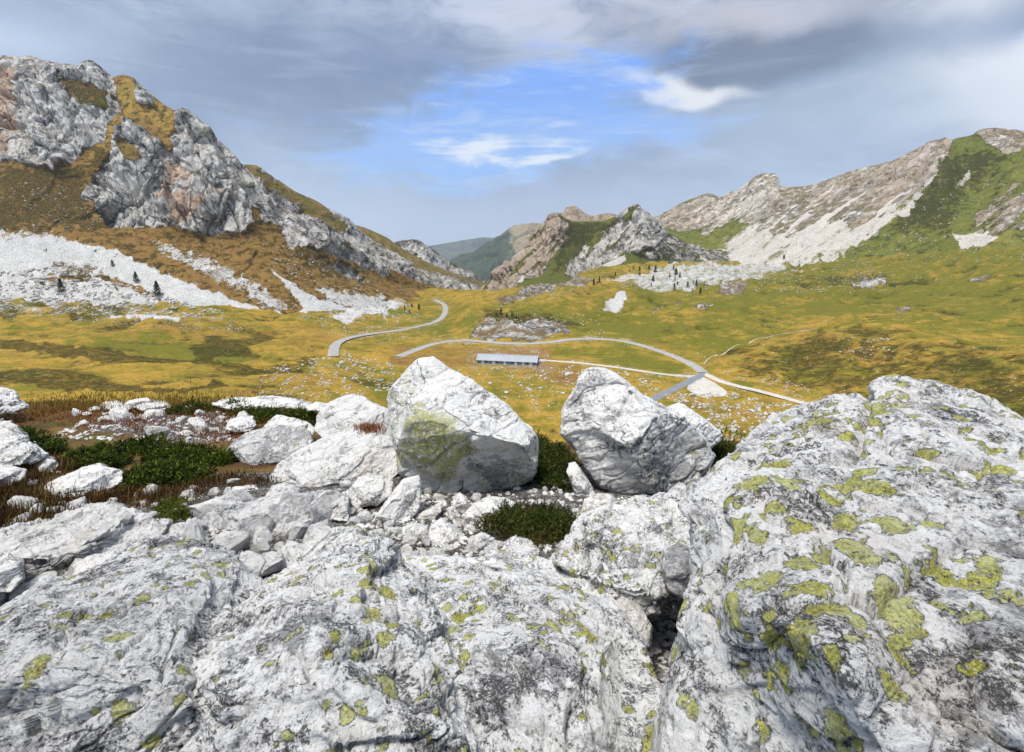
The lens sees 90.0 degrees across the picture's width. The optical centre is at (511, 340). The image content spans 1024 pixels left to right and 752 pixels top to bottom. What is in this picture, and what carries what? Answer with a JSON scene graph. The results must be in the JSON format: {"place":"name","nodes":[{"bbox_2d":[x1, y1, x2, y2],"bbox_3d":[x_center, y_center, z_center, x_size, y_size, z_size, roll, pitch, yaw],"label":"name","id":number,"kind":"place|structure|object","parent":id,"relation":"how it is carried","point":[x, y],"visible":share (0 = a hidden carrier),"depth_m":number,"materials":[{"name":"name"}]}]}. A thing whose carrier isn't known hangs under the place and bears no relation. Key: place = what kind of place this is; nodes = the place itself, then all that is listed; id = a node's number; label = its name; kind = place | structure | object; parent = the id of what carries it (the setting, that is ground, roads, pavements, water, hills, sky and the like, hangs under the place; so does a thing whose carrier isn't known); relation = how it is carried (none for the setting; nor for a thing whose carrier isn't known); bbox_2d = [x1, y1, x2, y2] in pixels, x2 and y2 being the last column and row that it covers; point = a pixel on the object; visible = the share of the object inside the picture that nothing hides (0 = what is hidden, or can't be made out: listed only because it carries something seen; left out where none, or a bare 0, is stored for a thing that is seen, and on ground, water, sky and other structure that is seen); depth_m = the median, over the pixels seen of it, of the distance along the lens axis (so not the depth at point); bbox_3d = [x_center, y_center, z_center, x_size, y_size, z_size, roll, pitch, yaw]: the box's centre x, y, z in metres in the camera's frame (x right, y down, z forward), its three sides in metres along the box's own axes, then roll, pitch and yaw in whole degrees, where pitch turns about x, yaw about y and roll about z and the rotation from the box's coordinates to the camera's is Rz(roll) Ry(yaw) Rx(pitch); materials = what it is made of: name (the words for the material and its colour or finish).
{"place":"outdoors","nodes":[
{"label":"outdoors","id":0,"kind":"place"},
{"bbox_2d":[64,463,252,510],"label":"brown grass","id":1,"kind":"structure","parent":0,"point":[125,497],"depth_m":5.30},
{"bbox_2d":[0,55,431,314],"bbox_3d":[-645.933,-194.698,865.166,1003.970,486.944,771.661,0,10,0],"label":"mountain","id":2,"kind":"structure","parent":0,"point":[148,166],"depth_m":682.07,"materials":[{"name":"stone"}]},
{"bbox_2d":[0,182,388,319],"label":"scree rubble","id":3,"kind":"object","parent":2,"relation":"on","point":[37,292],"visible":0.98,"depth_m":591.73,"materials":[{"name":"stone"}]},
{"bbox_2d":[242,164,480,289],"bbox_3d":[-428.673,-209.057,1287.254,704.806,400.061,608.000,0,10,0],"label":"second ridge","id":4,"kind":"structure","parent":0,"point":[283,195],"depth_m":1144.16,"materials":[{"name":"stone"}]},
{"bbox_2d":[0,399,739,682],"bbox_3d":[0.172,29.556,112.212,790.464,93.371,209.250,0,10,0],"label":"hillside ground","id":5,"kind":"structure","parent":0,"point":[521,493],"depth_m":5.60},
{"bbox_2d":[0,552,24,593],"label":"broken block","id":6,"kind":"object","parent":5,"relation":"on","point":[12,574],"depth_m":3.24,"materials":[{"name":"stone"}]},
{"bbox_2d":[0,465,26,484],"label":"edge stone","id":7,"kind":"object","parent":5,"relation":"on","point":[8,471],"visible":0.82,"depth_m":5.67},
{"bbox_2d":[0,386,28,415],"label":"corner crag","id":8,"kind":"structure","parent":5,"relation":"on","point":[11,403],"depth_m":11.08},
{"bbox_2d":[7,496,39,508],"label":"loose stone","id":9,"kind":"object","parent":5,"relation":"on","point":[14,498],"visible":0.41,"depth_m":4.99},
{"bbox_2d":[9,580,37,601],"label":"loose stone","id":10,"kind":"object","parent":5,"relation":"on","point":[21,589],"visible":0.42,"depth_m":3.29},
{"bbox_2d":[0,418,48,466],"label":"layered boulder","id":11,"kind":"object","parent":5,"relation":"on","point":[17,447],"visible":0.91,"depth_m":6.31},
{"bbox_2d":[0,469,83,527],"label":"rusty grass","id":12,"kind":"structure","parent":5,"relation":"on","point":[7,512],"depth_m":4.96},
{"bbox_2d":[28,571,57,581],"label":"loose stone","id":13,"kind":"object","parent":5,"relation":"on","point":[52,573],"visible":0.22,"depth_m":3.46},
{"bbox_2d":[33,456,57,472],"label":"grey rock","id":14,"kind":"object","parent":5,"relation":"on","point":[48,460],"visible":0.59,"depth_m":6.29,"materials":[{"name":"stone"}]},
{"bbox_2d":[1,447,92,485],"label":"brown grass","id":15,"kind":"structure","parent":5,"relation":"on","point":[61,466],"depth_m":6.19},
{"bbox_2d":[66,496,86,509],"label":"loose stone","id":16,"kind":"object","parent":5,"relation":"on","point":[77,502],"visible":0.59,"depth_m":4.98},
{"bbox_2d":[44,463,123,496],"bbox_3d":[-4.827,1.603,5.780,1.022,0.304,0.666,7,12,35],"label":"white rock","id":17,"kind":"object","parent":5,"relation":"on","point":[97,475],"visible":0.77,"depth_m":5.62,"materials":[{"name":"stone"}]},
{"bbox_2d":[0,501,172,573],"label":"layered rock","id":18,"kind":"object","parent":5,"relation":"on","point":[66,538],"visible":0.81,"depth_m":4.00,"materials":[{"name":"stone"}]},
{"bbox_2d":[70,551,119,574],"bbox_3d":[-2.798,1.536,3.465,0.309,0.278,0.682,-8,13,-39],"label":"broken block","id":19,"kind":"object","parent":5,"relation":"on","point":[87,562],"depth_m":3.38,"materials":[{"name":"stone"}]},
{"bbox_2d":[100,400,136,410],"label":"rim rock","id":20,"kind":"object","parent":5,"relation":"on","point":[116,403],"visible":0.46,"depth_m":13.50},
{"bbox_2d":[108,542,130,553],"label":"loose stone","id":21,"kind":"object","parent":5,"relation":"on","point":[120,548],"visible":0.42,"depth_m":3.88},
{"bbox_2d":[109,407,129,421],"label":"loose stone","id":22,"kind":"object","parent":5,"relation":"on","point":[117,412],"visible":0.78,"depth_m":11.84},
{"bbox_2d":[18,425,239,492],"bbox_3d":[-6.388,1.593,7.838,7.528,1.258,1.774,6,12,31],"label":"juniper bush","id":23,"kind":"object","parent":5,"relation":"on","point":[164,459],"visible":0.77,"depth_m":6.73,"materials":[{"name":"plant"}]},
{"bbox_2d":[0,532,264,751],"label":"slanted outcrop","id":24,"kind":"object","parent":5,"relation":"on","point":[98,658],"visible":0.81,"depth_m":1.67,"materials":[{"name":"stone"}]},
{"bbox_2d":[124,398,151,410],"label":"loose stone","id":25,"kind":"object","parent":5,"relation":"on","point":[134,401],"visible":0.5,"depth_m":13.80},
{"bbox_2d":[1,396,282,443],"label":"red plants","id":26,"kind":"object","parent":5,"relation":"on","point":[130,422],"visible":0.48,"depth_m":11.31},
{"bbox_2d":[134,400,169,411],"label":"rim rock","id":27,"kind":"object","parent":5,"relation":"on","point":[161,405],"visible":0.44,"depth_m":13.54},
{"bbox_2d":[142,409,165,420],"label":"loose stone","id":28,"kind":"object","parent":5,"relation":"on","point":[152,412],"visible":0.56,"depth_m":12.14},
{"bbox_2d":[145,425,169,435],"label":"loose stone","id":29,"kind":"object","parent":5,"relation":"on","point":[158,429],"visible":0.81,"depth_m":8.90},
{"bbox_2d":[10,378,313,420],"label":"golden grass","id":30,"kind":"structure","parent":5,"relation":"on","point":[95,402],"depth_m":14.45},
{"bbox_2d":[150,493,193,522],"bbox_3d":[-3.218,1.600,4.868,0.853,0.268,0.395,9,14,42],"label":"green sprig","id":31,"kind":"object","parent":5,"relation":"on","point":[170,505],"visible":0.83,"depth_m":4.76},
{"bbox_2d":[165,522,184,534],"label":"loose stone","id":32,"kind":"object","parent":5,"relation":"on","point":[177,527],"visible":0.23,"depth_m":4.24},
{"bbox_2d":[179,518,206,540],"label":"loose stone","id":33,"kind":"object","parent":5,"relation":"on","point":[192,528],"visible":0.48,"depth_m":4.08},
{"bbox_2d":[187,417,208,432],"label":"loose stone","id":34,"kind":"object","parent":5,"relation":"on","point":[194,421],"visible":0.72,"depth_m":9.72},
{"bbox_2d":[188,494,242,518],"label":"loose stone","id":35,"kind":"object","parent":5,"relation":"on","point":[199,510],"visible":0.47,"depth_m":4.67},
{"bbox_2d":[210,530,250,552],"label":"loose stone","id":36,"kind":"object","parent":5,"relation":"on","point":[235,541],"visible":0.66,"depth_m":3.89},
{"bbox_2d":[164,396,316,423],"bbox_3d":[-6.240,1.686,12.252,5.786,1.246,1.865,6,12,32],"label":"juniper strip","id":37,"kind":"object","parent":5,"relation":"on","point":[303,414],"visible":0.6,"depth_m":11.97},
{"bbox_2d":[227,489,253,501],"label":"loose stone","id":38,"kind":"object","parent":5,"relation":"on","point":[243,495],"visible":0.36,"depth_m":4.98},
{"bbox_2d":[225,416,256,432],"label":"lone rock","id":39,"kind":"object","parent":5,"relation":"on","point":[238,424],"visible":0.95,"depth_m":9.60,"materials":[{"name":"stone"}]},
{"bbox_2d":[232,485,257,492],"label":"broken block","id":40,"kind":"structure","parent":5,"relation":"on","point":[242,487],"depth_m":5.54,"materials":[{"name":"stone"}]},
{"bbox_2d":[209,469,284,488],"bbox_3d":[-3.019,1.583,5.832,0.963,0.194,0.878,-8,13,-37],"label":"dry tuft","id":41,"kind":"object","parent":5,"relation":"on","point":[243,480],"visible":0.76,"depth_m":5.82,"materials":[{"name":"brown plant"}]},
{"bbox_2d":[239,550,264,576],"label":"loose stone","id":42,"kind":"object","parent":5,"relation":"on","point":[255,561],"visible":0.44,"depth_m":3.55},
{"bbox_2d":[236,512,273,538],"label":"loose stone","id":43,"kind":"object","parent":5,"relation":"on","point":[250,523],"visible":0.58,"depth_m":4.18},
{"bbox_2d":[250,537,271,553],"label":"loose stone","id":44,"kind":"object","parent":5,"relation":"on","point":[260,545],"visible":0.77,"depth_m":3.88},
{"bbox_2d":[211,395,312,410],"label":"rim rock","id":45,"kind":"object","parent":5,"relation":"on","point":[284,403],"visible":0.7,"depth_m":13.63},
{"bbox_2d":[252,526,273,542],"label":"loose stone","id":46,"kind":"object","parent":5,"relation":"on","point":[262,531],"visible":0.65,"depth_m":4.11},
{"bbox_2d":[226,425,313,465],"bbox_3d":[-3.481,1.570,7.310,1.434,0.719,1.118,0,10,0],"label":"round boulder","id":47,"kind":"object","parent":5,"relation":"on","point":[272,444],"visible":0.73,"depth_m":6.98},
{"bbox_2d":[261,551,285,576],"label":"loose stone","id":48,"kind":"object","parent":5,"relation":"on","point":[275,561],"visible":0.69,"depth_m":3.60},
{"bbox_2d":[200,490,349,535],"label":"overhanging slab","id":49,"kind":"structure","parent":5,"relation":"on","point":[290,509],"depth_m":4.48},
{"bbox_2d":[269,491,291,504],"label":"loose stone","id":50,"kind":"object","parent":5,"relation":"on","point":[277,498],"visible":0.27,"depth_m":4.60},
{"bbox_2d":[265,482,300,495],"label":"broken block","id":51,"kind":"object","parent":5,"relation":"on","point":[284,487],"depth_m":5.26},
{"bbox_2d":[263,414,314,436],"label":"flat topped rock","id":52,"kind":"object","parent":5,"relation":"on","point":[277,419],"visible":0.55,"depth_m":8.23,"materials":[{"name":"stone"}]},
{"bbox_2d":[277,541,307,567],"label":"loose stone","id":53,"kind":"object","parent":5,"relation":"on","point":[292,551],"visible":0.32,"depth_m":3.74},
{"bbox_2d":[283,518,313,535],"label":"loose stone","id":54,"kind":"object","parent":5,"relation":"on","point":[289,526],"visible":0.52,"depth_m":4.28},
{"bbox_2d":[288,520,308,539],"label":"loose stone","id":55,"kind":"object","parent":5,"relation":"on","point":[299,529],"visible":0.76,"depth_m":4.18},
{"bbox_2d":[150,525,477,751],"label":"ridged outcrop","id":56,"kind":"object","parent":5,"relation":"on","point":[330,641],"visible":0.92,"depth_m":1.58,"materials":[{"name":"stone"}]},
{"bbox_2d":[305,401,326,412],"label":"rim rock","id":57,"kind":"object","parent":5,"relation":"on","point":[316,407],"visible":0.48,"depth_m":10.22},
{"bbox_2d":[302,524,330,547],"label":"loose stone","id":58,"kind":"object","parent":5,"relation":"on","point":[314,534],"visible":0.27,"depth_m":3.91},
{"bbox_2d":[307,490,340,523],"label":"loose stone","id":59,"kind":"object","parent":5,"relation":"on","point":[320,509],"visible":0.52,"depth_m":4.51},
{"bbox_2d":[270,424,397,486],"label":"tilted slab","id":60,"kind":"structure","parent":5,"relation":"on","point":[337,458],"depth_m":6.08,"materials":[{"name":"stone"}]},
{"bbox_2d":[330,495,348,521],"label":"broken block","id":61,"kind":"object","parent":5,"relation":"on","point":[340,508],"depth_m":4.57,"materials":[{"name":"stone"}]},
{"bbox_2d":[314,394,389,436],"bbox_3d":[-2.380,1.208,7.677,1.100,0.616,1.578,-4,11,-21],"label":"hump rock","id":62,"kind":"object","parent":5,"relation":"on","point":[336,415],"visible":0.6,"depth_m":7.42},
{"bbox_2d":[347,416,387,436],"bbox_3d":[-1.954,1.133,6.793,0.504,0.244,0.887,-6,12,-32],"label":"red tuft","id":63,"kind":"object","parent":62,"relation":"on","point":[368,426],"visible":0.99,"depth_m":6.63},
{"bbox_2d":[346,516,360,524],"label":"loose stone","id":64,"kind":"object","parent":5,"relation":"on","point":[354,520],"visible":0.76,"depth_m":4.47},
{"bbox_2d":[357,510,372,521],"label":"loose stone","id":65,"kind":"object","parent":5,"relation":"on","point":[364,516],"visible":0.86,"depth_m":4.58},
{"bbox_2d":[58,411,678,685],"bbox_3d":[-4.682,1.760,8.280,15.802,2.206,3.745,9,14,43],"label":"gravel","id":66,"kind":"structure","parent":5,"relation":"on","point":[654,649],"depth_m":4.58,"materials":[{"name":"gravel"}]},
{"bbox_2d":[348,473,393,506],"bbox_3d":[-1.399,1.489,5.097,0.439,0.296,0.545,-3,11,-19],"label":"broken block","id":67,"kind":"object","parent":5,"relation":"on","point":[371,489],"depth_m":4.94,"materials":[{"name":"stone"}]},
{"bbox_2d":[372,475,421,522],"bbox_3d":[-1.055,1.484,4.764,0.435,0.392,0.560,0,10,0],"label":"broken block","id":68,"kind":"object","parent":5,"relation":"on","point":[402,502],"depth_m":4.61,"materials":[{"name":"stone"}]},
{"bbox_2d":[402,532,418,545],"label":"loose stone","id":69,"kind":"object","parent":5,"relation":"on","point":[411,539],"visible":0.77,"depth_m":4.06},
{"bbox_2d":[401,521,428,539],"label":"broken block","id":70,"kind":"object","parent":5,"relation":"on","point":[415,527],"depth_m":4.19,"materials":[{"name":"stone"}]},
{"bbox_2d":[421,535,429,546],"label":"loose stone","id":71,"kind":"object","parent":5,"relation":"on","point":[425,539],"visible":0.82,"depth_m":4.03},
{"bbox_2d":[415,501,442,521],"bbox_3d":[-0.783,1.617,4.786,0.280,0.210,0.400,0,10,0],"label":"broken block","id":72,"kind":"object","parent":5,"relation":"on","point":[432,513],"depth_m":4.63,"materials":[{"name":"stone"}]},
{"bbox_2d":[428,518,462,546],"bbox_3d":[-0.555,1.627,4.287,0.330,0.250,0.536,0,10,0],"label":"broken block","id":73,"kind":"object","parent":5,"relation":"on","point":[442,531],"depth_m":4.15,"materials":[{"name":"stone"}]},
{"bbox_2d":[440,544,453,552],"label":"loose stone","id":74,"kind":"object","parent":5,"relation":"on","point":[446,548],"visible":0.82,"depth_m":3.96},
{"bbox_2d":[446,506,467,527],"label":"broken block","id":75,"kind":"object","parent":5,"relation":"on","point":[455,516],"depth_m":4.48,"materials":[{"name":"stone"}]},
{"bbox_2d":[451,492,469,513],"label":"broken block","id":76,"kind":"object","parent":5,"relation":"on","point":[460,504],"depth_m":4.77,"materials":[{"name":"stone"}]},
{"bbox_2d":[386,356,538,493],"bbox_3d":[-0.578,1.054,5.843,1.790,1.709,1.457,0,10,0],"label":"tall boulder","id":77,"kind":"object","parent":5,"relation":"on","point":[451,430],"visible":0.9,"depth_m":5.44,"materials":[{"name":"stone"}]},
{"bbox_2d":[467,532,494,552],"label":"broken block","id":78,"kind":"object","parent":5,"relation":"on","point":[479,541],"depth_m":4.01,"materials":[{"name":"stone"}]},
{"bbox_2d":[462,495,515,521],"bbox_3d":[-0.212,1.586,4.816,0.504,0.234,0.513,0,10,0],"label":"broken block","id":79,"kind":"object","parent":5,"relation":"on","point":[483,505],"depth_m":4.68,"materials":[{"name":"stone"}]},
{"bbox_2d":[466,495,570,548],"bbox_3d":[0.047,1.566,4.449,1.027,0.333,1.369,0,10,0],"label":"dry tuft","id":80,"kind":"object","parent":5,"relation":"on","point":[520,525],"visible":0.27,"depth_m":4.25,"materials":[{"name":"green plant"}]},
{"bbox_2d":[503,535,539,555],"bbox_3d":[0.070,1.626,4.017,0.305,0.221,0.505,0,10,0],"label":"broken block","id":81,"kind":"object","parent":5,"relation":"on","point":[516,542],"depth_m":3.91,"materials":[{"name":"stone"}]},
{"bbox_2d":[473,496,576,547],"bbox_3d":[0.144,1.565,4.334,0.943,0.355,0.996,0,10,0],"label":"juniper","id":82,"kind":"object","parent":5,"relation":"on","point":[561,516],"visible":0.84,"depth_m":4.27,"materials":[{"name":"plant"}]},
{"bbox_2d":[402,549,661,751],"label":"broad slab","id":83,"kind":"structure","parent":5,"relation":"on","point":[549,655],"depth_m":1.87,"materials":[{"name":"stone"}]},
{"bbox_2d":[523,426,583,492],"bbox_3d":[0.414,1.644,7.243,1.143,0.906,3.650,0,10,0],"label":"shaded juniper","id":84,"kind":"object","parent":5,"relation":"on","point":[551,472],"visible":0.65,"depth_m":6.36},
{"bbox_2d":[566,462,595,495],"bbox_3d":[0.740,1.526,5.494,0.310,0.354,0.541,0,10,0],"label":"broken block","id":85,"kind":"object","parent":5,"relation":"on","point":[580,483],"depth_m":5.32,"materials":[{"name":"stone"}]},
{"bbox_2d":[582,493,616,508],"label":"broken block","id":86,"kind":"object","parent":5,"relation":"on","point":[593,500],"depth_m":4.89,"materials":[{"name":"stone"}]},
{"bbox_2d":[548,491,689,616],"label":"speckled block","id":87,"kind":"structure","parent":5,"relation":"on","point":[615,549],"depth_m":2.95,"materials":[{"name":"stone"}]},
{"bbox_2d":[615,596,652,648],"bbox_3d":[0.581,1.386,2.476,0.207,0.251,0.422,0,10,0],"label":"wedged stone","id":88,"kind":"object","parent":87,"relation":"on","point":[638,620],"visible":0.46,"depth_m":2.39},
{"bbox_2d":[661,542,690,598],"bbox_3d":[0.871,1.185,2.646,0.190,0.262,0.427,3,11,19],"label":"dark wedge stone","id":89,"kind":"object","parent":87,"relation":"on","point":[675,571],"visible":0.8,"depth_m":2.49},
{"bbox_2d":[560,367,715,494],"bbox_3d":[1.435,1.086,5.955,1.837,1.557,1.371,-5,11,-26],"label":"split boulder","id":90,"kind":"object","parent":5,"relation":"on","point":[619,433],"visible":0.9,"depth_m":5.50,"materials":[{"name":"stone"}]},
{"bbox_2d":[652,632,663,643],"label":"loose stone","id":91,"kind":"object","parent":5,"relation":"on","point":[658,637],"visible":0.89,"depth_m":2.82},
{"bbox_2d":[666,482,685,497],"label":"broken block","id":92,"kind":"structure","parent":5,"relation":"on","point":[679,488],"depth_m":4.68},
{"bbox_2d":[668,403,723,448],"bbox_3d":[2.385,1.186,6.784,0.783,0.711,0.968,4,11,22],"label":"boulder","id":93,"kind":"object","parent":5,"relation":"on","point":[713,435],"visible":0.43,"depth_m":6.50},
{"bbox_2d":[711,427,745,466],"bbox_3d":[2.999,1.530,7.501,1.270,0.702,2.352,5,11,26],"label":"hidden juniper","id":94,"kind":"object","parent":5,"relation":"on","point":[720,450],"visible":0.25,"depth_m":7.06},
{"bbox_2d":[651,374,1023,751],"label":"lichen boulder","id":95,"kind":"object","parent":5,"relation":"on","point":[856,568],"visible":1,"depth_m":1.35,"materials":[{"name":"stone"}]},
{"bbox_2d":[327,300,447,355],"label":"valley road","id":96,"kind":"structure","parent":0,"point":[333,349],"depth_m":499.47,"materials":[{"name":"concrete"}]},
{"bbox_2d":[356,225,484,286],"bbox_3d":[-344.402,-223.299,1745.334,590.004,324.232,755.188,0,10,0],"label":"brown hill","id":97,"kind":"structure","parent":0,"point":[389,244],"depth_m":1607.04,"materials":[{"name":"plant"}]},
{"bbox_2d":[394,239,486,282],"bbox_3d":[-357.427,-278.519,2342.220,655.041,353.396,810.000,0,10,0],"label":"white crag","id":98,"kind":"structure","parent":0,"point":[422,250],"depth_m":2130.19,"materials":[{"name":"stone"}]},
{"bbox_2d":[429,235,499,260],"bbox_3d":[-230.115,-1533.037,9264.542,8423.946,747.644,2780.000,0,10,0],"label":"range","id":99,"kind":"structure","parent":0,"point":[450,251],"depth_m":8976.55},
{"bbox_2d":[450,223,541,280],"bbox_3d":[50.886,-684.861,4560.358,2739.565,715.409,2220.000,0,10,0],"label":"forested mountain","id":100,"kind":"structure","parent":0,"point":[485,260],"depth_m":4360.02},
{"bbox_2d":[0,246,1023,441],"bbox_3d":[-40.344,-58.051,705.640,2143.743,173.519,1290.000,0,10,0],"label":"valley terrain","id":101,"kind":"structure","parent":0,"point":[41,354],"depth_m":429.92,"materials":[{"name":"green plant"}]},
{"bbox_2d":[476,353,539,365],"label":"long barn","id":102,"kind":"structure","parent":101,"relation":"on","point":[506,359],"depth_m":382.80,"materials":[{"name":"metal"}]},
{"bbox_2d":[0,267,1016,439],"bbox_3d":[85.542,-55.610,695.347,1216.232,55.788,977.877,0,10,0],"label":"meadow rubble","id":103,"kind":"object","parent":101,"relation":"on","point":[655,389],"visible":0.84,"depth_m":324.16,"materials":[{"name":"stone"}]},
{"bbox_2d":[690,378,726,393],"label":"gravel lay by","id":104,"kind":"object","parent":101,"relation":"on","point":[706,385],"visible":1,"depth_m":316.60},
{"bbox_2d":[0,0,1023,245],"label":"sky","id":105,"kind":"structure","parent":0,"point":[430,122],"materials":[{"name":"blue"}]},
{"bbox_2d":[396,338,707,371],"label":"road","id":106,"kind":"structure","parent":0,"point":[695,367],"depth_m":452.90,"materials":[{"name":"asphalt"}]},
{"bbox_2d":[526,205,616,240],"bbox_3d":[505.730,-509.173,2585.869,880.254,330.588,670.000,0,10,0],"label":"brown peak","id":107,"kind":"structure","parent":0,"point":[573,213],"depth_m":2489.08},
{"bbox_2d":[481,204,729,290],"bbox_3d":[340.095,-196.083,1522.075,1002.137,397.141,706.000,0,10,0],"label":"twin summits","id":108,"kind":"structure","parent":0,"point":[557,248],"depth_m":1390.81,"materials":[{"name":"stone"}]},
{"bbox_2d":[539,359,694,376],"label":"gravel track","id":109,"kind":"structure","parent":0,"point":[620,368],"depth_m":367.40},
{"bbox_2d":[650,373,707,400],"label":"asphalt road","id":110,"kind":"structure","parent":0,"point":[676,387],"depth_m":317.32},
{"bbox_2d":[705,373,804,403],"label":"gravel path","id":111,"kind":"structure","parent":0,"point":[712,377],"depth_m":311.62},
{"bbox_2d":[656,128,1023,266],"bbox_3d":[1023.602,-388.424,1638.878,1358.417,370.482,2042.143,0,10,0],"label":"mountain","id":112,"kind":"structure","parent":0,"point":[761,211],"depth_m":1203.34,"materials":[{"name":"stone"}]},
{"bbox_2d":[704,165,1022,276],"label":"ridge rubble","id":113,"kind":"object","parent":112,"relation":"on","point":[889,235],"visible":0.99,"depth_m":1070.63,"materials":[{"name":"stone"}]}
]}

